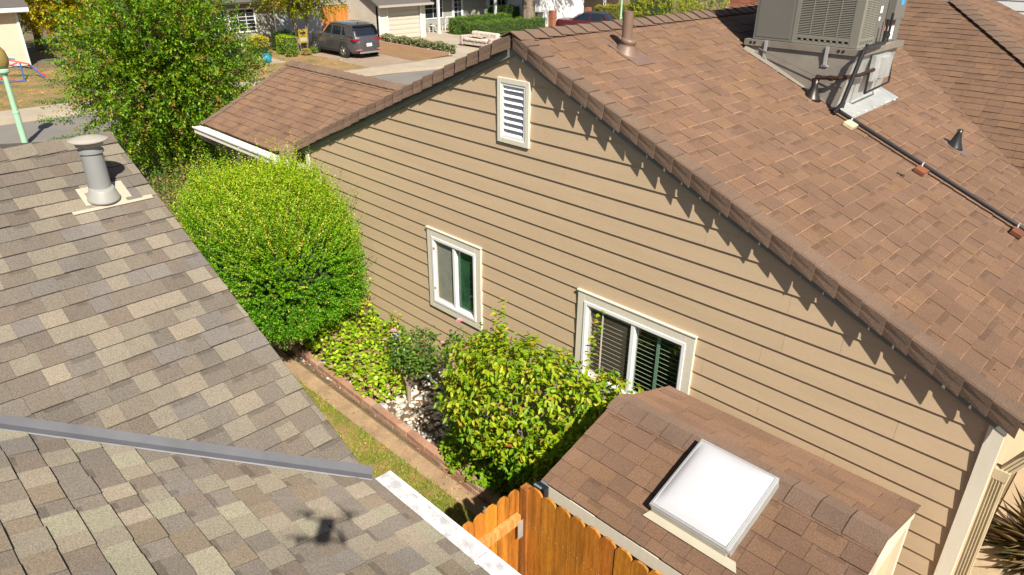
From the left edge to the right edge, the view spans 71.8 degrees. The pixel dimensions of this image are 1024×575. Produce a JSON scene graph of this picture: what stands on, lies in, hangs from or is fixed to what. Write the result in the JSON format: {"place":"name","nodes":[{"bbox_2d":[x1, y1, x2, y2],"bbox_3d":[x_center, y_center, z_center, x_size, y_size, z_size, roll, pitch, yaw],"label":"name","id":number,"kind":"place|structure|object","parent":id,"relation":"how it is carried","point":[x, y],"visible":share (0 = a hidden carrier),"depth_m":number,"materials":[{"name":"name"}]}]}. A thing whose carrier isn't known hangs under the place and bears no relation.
{"place":"outdoors","nodes":[
{"label":"outdoors","id":0,"kind":"place"},
{"bbox_2d":[0,0,30,66],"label":"beige house","id":1,"kind":"structure","parent":0,"point":[12,43],"depth_m":32.72,"materials":[{"name":"paint"}]},
{"bbox_2d":[0,62,250,110],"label":"lawn","id":2,"kind":"structure","parent":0,"point":[31,87],"depth_m":28.51,"materials":[{"name":"beige plant"}]},
{"bbox_2d":[0,58,46,82],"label":"climbing frame","id":3,"kind":"object","parent":2,"relation":"on","point":[21,67],"visible":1,"depth_m":30.36,"materials":[{"name":"red paint"}]},
{"bbox_2d":[0,46,368,105],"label":"lawn","id":4,"kind":"structure","parent":0,"point":[339,66],"depth_m":34.29,"materials":[{"name":"brown plant"}]},
{"bbox_2d":[131,0,225,28],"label":"autumn tree","id":5,"kind":"object","parent":4,"relation":"on","point":[185,11],"visible":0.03,"depth_m":35.22,"materials":[{"name":"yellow plant"}]},
{"bbox_2d":[235,50,260,68],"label":"plant","id":6,"kind":"object","parent":4,"relation":"on","point":[248,58],"visible":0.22,"depth_m":33.05,"materials":[{"name":"green plant"}]},
{"bbox_2d":[247,34,271,57],"bbox_3d":[-13.003,-12.394,36.257,1.183,1.126,1.036,24,35,39],"label":"trimmed shrub","id":7,"kind":"object","parent":4,"relation":"on","point":[263,43],"visible":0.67,"depth_m":36.00,"materials":[{"name":"yellow plant"}]},
{"bbox_2d":[268,29,294,50],"bbox_3d":[-12.396,-13.431,38.392,1.090,1.134,1.391,24,35,39],"label":"dark shrub","id":8,"kind":"object","parent":4,"relation":"on","point":[273,36],"visible":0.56,"depth_m":38.15,"materials":[{"name":"green plant"}]},
{"bbox_2d":[275,34,299,55],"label":"trimmed shrub","id":9,"kind":"object","parent":4,"relation":"on","point":[285,43],"visible":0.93,"depth_m":36.88,"materials":[{"name":"green plant"}]},
{"bbox_2d":[285,48,297,56],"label":"plant","id":10,"kind":"object","parent":4,"relation":"on","point":[290,51],"visible":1,"depth_m":36.43,"materials":[{"name":"green plant"}]},
{"bbox_2d":[246,0,349,50],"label":"garden tree","id":11,"kind":"object","parent":4,"relation":"on","point":[299,6],"visible":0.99,"depth_m":37.32,"materials":[{"name":"orange plant"}]},
{"bbox_2d":[298,29,307,47],"bbox_3d":[-11.083,-13.098,37.586,0.037,1.190,0.520,24,35,39],"label":"yard sign","id":12,"kind":"object","parent":4,"relation":"on","point":[302,36],"visible":0.92,"depth_m":37.47,"materials":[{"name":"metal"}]},
{"bbox_2d":[301,48,311,54],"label":"plant","id":13,"kind":"object","parent":4,"relation":"on","point":[306,50],"visible":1,"depth_m":36.96,"materials":[{"name":"yellow plant"}]},
{"bbox_2d":[309,46,317,53],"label":"plant","id":14,"kind":"object","parent":4,"relation":"on","point":[312,49],"visible":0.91,"depth_m":37.57,"materials":[{"name":"green plant"}]},
{"bbox_2d":[0,56,461,118],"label":"sidewalk","id":15,"kind":"structure","parent":0,"point":[51,109],"depth_m":32.65,"materials":[{"name":"concrete"}]},
{"bbox_2d":[228,50,284,63],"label":"front walk","id":16,"kind":"structure","parent":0,"point":[275,61],"depth_m":35.11,"materials":[{"name":"concrete"}]},
{"bbox_2d":[262,53,271,62],"bbox_3d":[-12.031,-11.243,34.673,0.474,0.420,0.474,24,35,39],"label":"plant pot","id":17,"kind":"object","parent":16,"relation":"on","point":[269,57],"visible":0.55,"depth_m":34.53,"materials":[{"name":"teal ceramic"}]},
{"bbox_2d":[0,131,520,574],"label":"grey roof house","id":18,"kind":"structure","parent":0,"point":[161,413],"depth_m":4.19,"materials":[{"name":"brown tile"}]},
{"bbox_2d":[272,43,416,66],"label":"driveway","id":19,"kind":"structure","parent":0,"point":[369,60],"depth_m":36.14,"materials":[{"name":"brown concrete"}]},
{"bbox_2d":[311,20,381,57],"bbox_3d":[-8.844,-13.209,37.376,4.502,1.757,2.100,24,35,39],"label":"parked car","id":20,"kind":"object","parent":19,"relation":"on","point":[345,38],"visible":0.98,"depth_m":36.20,"materials":[{"name":"grey paint"}]},
{"bbox_2d":[8,0,729,76],"bbox_3d":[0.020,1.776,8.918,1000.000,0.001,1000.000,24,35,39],"label":"ground","id":21,"kind":"structure","parent":0,"point":[35,54],"depth_m":39.26,"materials":[{"name":"soil"}]},
{"bbox_2d":[17,0,118,49],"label":"yellow tree","id":22,"kind":"object","parent":21,"relation":"on","point":[33,16],"visible":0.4,"depth_m":37.14,"materials":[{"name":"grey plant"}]},
{"bbox_2d":[114,0,322,48],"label":"grey house","id":23,"kind":"structure","parent":21,"relation":"on","point":[254,20],"depth_m":39.43,"materials":[{"name":"grey stucco"},{"name":"dark glass"},{"name":"white vinyl"}]},
{"bbox_2d":[201,10,226,34],"bbox_3d":[-15.879,-14.102,37.623,0.080,1.220,1.320,24,35,39],"label":"window","id":24,"kind":"structure","parent":23,"relation":"in","point":[222,11],"depth_m":37.72,"materials":[{"name":"grey glass"}]},
{"bbox_2d":[227,7,257,32],"bbox_3d":[-14.751,-14.596,38.643,0.080,1.260,1.560,24,35,39],"label":"window","id":25,"kind":"structure","parent":23,"relation":"in","point":[248,15],"depth_m":38.73,"materials":[{"name":"white glass"}]},
{"bbox_2d":[0,64,446,124],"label":"kerb","id":26,"kind":"structure","parent":21,"relation":"on","point":[61,114],"depth_m":24.63,"materials":[{"name":"concrete"}]},
{"bbox_2d":[321,3,348,30],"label":"wooden fence","id":27,"kind":"object","parent":21,"relation":"on","point":[341,15],"visible":0.26,"depth_m":42.98,"materials":[{"name":"brown wood"}]},
{"bbox_2d":[320,0,507,39],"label":"garage house","id":28,"kind":"structure","parent":21,"relation":"on","point":[410,17],"depth_m":43.42,"materials":[{"name":"paint"}]},
{"bbox_2d":[388,5,420,37],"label":"garage door","id":29,"kind":"structure","parent":28,"relation":"in","point":[406,11],"depth_m":43.08,"materials":[{"name":"white metal"}]},
{"bbox_2d":[425,0,442,18],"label":"window","id":30,"kind":"structure","parent":28,"relation":"in","point":[430,10],"depth_m":47.43,"materials":[{"name":"white glass"}]},
{"bbox_2d":[451,0,462,17],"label":"front door","id":31,"kind":"structure","parent":28,"relation":"in","point":[457,5],"depth_m":48.71,"materials":[{"name":"white paint"}]},
{"bbox_2d":[489,0,505,5],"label":"window","id":32,"kind":"structure","parent":28,"relation":"in","point":[491,2],"depth_m":51.26,"materials":[{"name":"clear glass"}]},
{"bbox_2d":[447,12,511,34],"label":"hedge","id":33,"kind":"object","parent":21,"relation":"on","point":[455,26],"visible":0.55,"depth_m":45.70,"materials":[{"name":"green plant"}]},
{"bbox_2d":[486,3,519,17],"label":"dark shrub","id":34,"kind":"object","parent":21,"relation":"on","point":[507,8],"visible":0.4,"depth_m":49.78,"materials":[{"name":"green plant"}]},
{"bbox_2d":[461,16,546,34],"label":"hedge","id":35,"kind":"object","parent":21,"relation":"on","point":[505,25],"visible":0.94,"depth_m":46.06,"materials":[{"name":"green plant"}]},
{"bbox_2d":[521,0,534,18],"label":"street tree","id":36,"kind":"object","parent":21,"relation":"on","point":[528,8],"visible":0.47,"depth_m":47.70,"materials":[{"name":"beige plant"}]},
{"bbox_2d":[535,11,543,17],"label":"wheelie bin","id":37,"kind":"object","parent":21,"relation":"on","point":[538,14],"visible":0.37,"depth_m":48.53,"materials":[{"name":"plastic"}]},
{"bbox_2d":[508,0,618,26],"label":"white house","id":38,"kind":"structure","parent":21,"relation":"on","point":[553,10],"depth_m":50.52,"materials":[{"name":"paint"}]},
{"bbox_2d":[555,11,614,25],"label":"parked car","id":39,"kind":"object","parent":21,"relation":"on","point":[590,16],"visible":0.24,"depth_m":45.50,"materials":[{"name":"red paint"}]},
{"bbox_2d":[593,3,628,19],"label":"yellow hedge","id":40,"kind":"object","parent":21,"relation":"on","point":[614,10],"visible":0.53,"depth_m":53.23,"materials":[{"name":"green plant"}]},
{"bbox_2d":[619,0,622,19],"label":"street lamp","id":41,"kind":"object","parent":21,"relation":"on","point":[620,16],"visible":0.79,"depth_m":47.66,"materials":[{"name":"metal"}]},
{"bbox_2d":[628,0,671,17],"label":"dark hedge","id":42,"kind":"object","parent":21,"relation":"on","point":[655,9],"visible":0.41,"depth_m":52.73,"materials":[{"name":"green plant"}]},
{"bbox_2d":[268,341,487,515],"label":"concrete path","id":43,"kind":"structure","parent":0,"point":[436,475],"depth_m":8.67,"materials":[{"name":"beige concrete"}]},
{"bbox_2d":[291,371,518,572],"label":"side lawn","id":44,"kind":"structure","parent":0,"point":[340,425],"depth_m":8.28,"materials":[{"name":"green plant"}]},
{"bbox_2d":[269,342,488,516],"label":"fallen leaves","id":45,"kind":"object","parent":44,"relation":"on","point":[389,442],"visible":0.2,"depth_m":8.48,"materials":[{"name":"brown plant"}]},
{"bbox_2d":[378,43,445,60],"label":"dirt verge","id":46,"kind":"structure","parent":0,"point":[405,53],"depth_m":37.88,"materials":[{"name":"brown soil"}]},
{"bbox_2d":[379,41,449,55],"bbox_3d":[-5.699,-13.444,39.577,0.090,0.130,7.003,-22,34,-38],"label":"planter edging","id":47,"kind":"object","parent":46,"relation":"on","point":[417,48],"visible":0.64,"depth_m":39.16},
{"bbox_2d":[379,33,456,53],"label":"planter shrubs","id":48,"kind":"object","parent":46,"relation":"on","point":[426,44],"visible":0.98,"depth_m":39.30,"materials":[{"name":"green plant"}]},
{"bbox_2d":[412,29,501,56],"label":"garage driveway","id":49,"kind":"structure","parent":0,"point":[444,36],"depth_m":42.80,"materials":[{"name":"concrete"}]},
{"bbox_2d":[442,16,451,29],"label":"plastic chair","id":50,"kind":"object","parent":49,"relation":"on","point":[445,23],"visible":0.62,"depth_m":47.12,"materials":[{"name":"white paint"}]},
{"bbox_2d":[460,31,499,46],"bbox_3d":[-1.746,-14.085,40.131,2.600,0.730,1.030,24,35,39],"label":"couch","id":51,"kind":"object","parent":49,"relation":"on","point":[465,39],"visible":0.73,"depth_m":39.98,"materials":[{"name":"beige fabric"}]},
{"bbox_2d":[469,35,486,37],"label":"blanket","id":52,"kind":"object","parent":51,"relation":"on","point":[477,36],"visible":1,"depth_m":40.05,"materials":[{"name":"beige fabric"}]},
{"bbox_2d":[0,0,948,158],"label":"street","id":53,"kind":"structure","parent":0,"point":[36,131],"depth_m":22.82,"materials":[{"name":"grey asphalt"}]},
{"bbox_2d":[0,47,27,142],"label":"street lamp","id":54,"kind":"object","parent":53,"relation":"on","point":[4,65],"visible":0.95,"depth_m":20.23,"materials":[{"name":"green metal"}]},
{"bbox_2d":[133,144,1016,523],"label":"yard soil","id":55,"kind":"structure","parent":0,"point":[603,350],"depth_m":10.58,"materials":[{"name":"brown soil"}]},
{"bbox_2d":[30,0,273,195],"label":"crape myrtle","id":56,"kind":"object","parent":55,"relation":"on","point":[194,88],"visible":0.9,"depth_m":16.08,"materials":[{"name":"green plant"}]},
{"bbox_2d":[147,148,237,283],"bbox_3d":[-6.081,-1.849,14.466,3.175,1.477,7.305,-10,28,-20],"label":"groundcover plant","id":57,"kind":"object","parent":55,"relation":"on","point":[167,193],"visible":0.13,"depth_m":15.49,"materials":[{"name":"green plant"}]},
{"bbox_2d":[252,307,557,508],"bbox_3d":[-1.466,1.452,9.464,15.000,0.001,1.200,24,35,39],"label":"planting bed","id":58,"kind":"object","parent":55,"relation":"on","point":[421,425],"visible":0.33,"depth_m":9.25,"materials":[{"name":"soil"}]},
{"bbox_2d":[162,130,377,350],"bbox_3d":[-3.406,-0.531,9.945,3.308,3.148,2.547,24,35,39],"label":"round shrub","id":59,"kind":"object","parent":58,"relation":"on","point":[276,256],"visible":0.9,"depth_m":9.19,"materials":[{"name":"green plant"}]},
{"bbox_2d":[282,280,413,401],"bbox_3d":[-2.310,0.497,10.026,2.773,1.233,1.137,24,35,39],"label":"shrub","id":60,"kind":"object","parent":58,"relation":"on","point":[352,336],"visible":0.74,"depth_m":9.74,"materials":[{"name":"green plant"}]},
{"bbox_2d":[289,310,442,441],"bbox_3d":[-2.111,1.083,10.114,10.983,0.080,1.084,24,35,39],"label":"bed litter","id":61,"kind":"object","parent":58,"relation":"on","point":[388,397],"visible":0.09,"depth_m":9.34,"materials":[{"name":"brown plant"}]},
{"bbox_2d":[209,246,558,507],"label":"river stones","id":62,"kind":"object","parent":58,"relation":"on","point":[399,400],"visible":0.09,"depth_m":9.21,"materials":[{"name":"white stone"}]},
{"bbox_2d":[276,338,519,513],"bbox_3d":[-2.949,1.036,10.192,0.148,0.145,10.917,-23,35,-39],"label":"brick edging","id":63,"kind":"object","parent":58,"relation":"on","point":[413,437],"visible":0.41,"depth_m":8.74,"materials":[{"name":"brown brick"}]},
{"bbox_2d":[380,318,462,404],"bbox_3d":[-1.159,0.921,8.915,1.301,1.467,0.555,15,30,28],"label":"rose bush","id":64,"kind":"object","parent":58,"relation":"on","point":[407,358],"visible":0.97,"depth_m":8.87,"materials":[{"name":"green plant"}]},
{"bbox_2d":[438,420,519,496],"bbox_3d":[-0.374,1.883,7.881,1.265,0.663,0.495,24,35,39],"label":"geranium","id":65,"kind":"object","parent":58,"relation":"on","point":[453,447],"visible":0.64,"depth_m":7.78,"materials":[{"name":"green plant"}]},
{"bbox_2d":[431,298,643,490],"bbox_3d":[0.147,1.226,7.137,2.423,2.517,1.398,24,35,39],"label":"shrub","id":66,"kind":"object","parent":58,"relation":"on","point":[463,388],"visible":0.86,"depth_m":6.81,"materials":[{"name":"green plant"}]},
{"bbox_2d":[462,489,522,571],"bbox_3d":[-0.471,2.550,5.218,0.075,1.809,1.516,24,35,39],"label":"wooden fence","id":67,"kind":"object","parent":55,"relation":"on","point":[497,529],"visible":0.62,"depth_m":5.28,"materials":[{"name":"brown wood"}]},
{"bbox_2d":[519,482,662,574],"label":"wooden fence","id":68,"kind":"object","parent":55,"relation":"on","point":[554,539],"visible":1,"depth_m":5.20,"materials":[{"name":"brown wood"}]},
{"bbox_2d":[534,481,548,497],"bbox_3d":[0.209,1.562,5.359,0.101,0.147,0.118,24,35,39],"label":"wall light","id":69,"kind":"object","parent":68,"relation":"attached to","point":[542,487],"visible":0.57,"depth_m":5.33,"materials":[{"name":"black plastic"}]},
{"bbox_2d":[622,0,700,17],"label":"leafy bush","id":70,"kind":"object","parent":55,"relation":"on","point":[644,2],"visible":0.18,"depth_m":32.82,"materials":[{"name":"green plant"}]},
{"bbox_2d":[668,0,729,13],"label":"leafy bush","id":71,"kind":"object","parent":55,"relation":"on","point":[702,5],"visible":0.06,"depth_m":33.44,"materials":[{"name":"green plant"}]},
{"bbox_2d":[672,0,729,12],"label":"leafy bush","id":72,"kind":"object","parent":55,"relation":"on","point":[696,1],"visible":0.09,"depth_m":32.03,"materials":[{"name":"green plant"}]},
{"bbox_2d":[541,386,920,574],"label":"lean to shed","id":73,"kind":"object","parent":55,"relation":"on","point":[613,469],"visible":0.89,"depth_m":5.12,"materials":[{"name":"brown tile"}]},
{"bbox_2d":[643,439,779,572],"bbox_3d":[1.426,1.461,4.900,0.725,0.328,0.707,24,35,39],"label":"skylight","id":74,"kind":"object","parent":73,"relation":"on","point":[710,500],"visible":1,"depth_m":4.82,"materials":[{"name":"plastic"}]},
{"bbox_2d":[995,0,1023,14],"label":"white boarded house","id":75,"kind":"structure","parent":55,"relation":"on","point":[1017,5],"depth_m":15.16,"materials":[{"name":"paint"}]},
{"bbox_2d":[192,0,1023,574],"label":"tan house","id":76,"kind":"structure","parent":0,"point":[556,186],"depth_m":6.81,"materials":[{"name":"beige wood"}]},
{"bbox_2d":[425,225,482,330],"bbox_3d":[-0.698,-0.127,8.791,1.011,1.108,0.100,24,35,39],"label":"window","id":77,"kind":"structure","parent":76,"relation":"in","point":[454,263],"depth_m":8.79,"materials":[{"name":"white plastic"}]},
{"bbox_2d":[423,367,486,417],"bbox_3d":[-0.731,1.357,9.390,1.327,0.258,0.143,24,35,39],"label":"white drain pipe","id":78,"kind":"object","parent":76,"relation":"attached to","point":[431,378],"visible":0.28,"depth_m":9.64,"materials":[{"name":"white plastic"}]},
{"bbox_2d":[575,288,697,395],"bbox_3d":[1.359,0.640,7.252,1.805,1.505,0.555,24,35,39],"label":"window","id":79,"kind":"structure","parent":76,"relation":"in","point":[650,352],"depth_m":7.30,"materials":[{"name":"white plastic"}]},
{"bbox_2d":[743,0,906,117],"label":"rooftop air conditioner","id":80,"kind":"object","parent":76,"relation":"on","point":[802,43],"visible":0.96,"depth_m":7.95,"materials":[{"name":"grey paint"}]},
{"bbox_2d":[805,61,892,101],"bbox_3d":[3.919,-2.324,8.007,1.372,0.352,0.376,-10,28,-21],"label":"condensate pipe","id":81,"kind":"object","parent":76,"relation":"on","point":[812,93],"visible":0.94,"depth_m":7.84,"materials":[{"name":"grey metal"}]},
{"bbox_2d":[842,120,858,129],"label":"wood block","id":82,"kind":"structure","parent":76,"relation":"on","point":[850,124],"depth_m":7.54,"materials":[{"name":"beige wood"}]},
{"bbox_2d":[913,165,929,176],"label":"wood block","id":83,"kind":"structure","parent":76,"relation":"on","point":[920,170],"depth_m":7.19,"materials":[{"name":"orange wood"}]},
{"bbox_2d":[830,13,1023,230],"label":"gas pipe","id":84,"kind":"object","parent":76,"relation":"attached to","point":[868,47],"visible":1,"depth_m":7.45,"materials":[{"name":"metal"}]},
{"bbox_2d":[1009,226,1023,239],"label":"wood block","id":85,"kind":"structure","parent":76,"relation":"on","point":[1016,232],"depth_m":6.76,"materials":[{"name":"orange wood"}]},
{"bbox_2d":[970,468,1023,574],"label":"patio","id":86,"kind":"structure","parent":0,"point":[986,556],"depth_m":7.16,"materials":[{"name":"beige concrete"}]},
{"bbox_2d":[979,483,1023,574],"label":"dry fan plant","id":87,"kind":"object","parent":86,"relation":"on","point":[1013,544],"visible":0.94,"depth_m":6.95,"materials":[{"name":"brown plant"}]}
]}

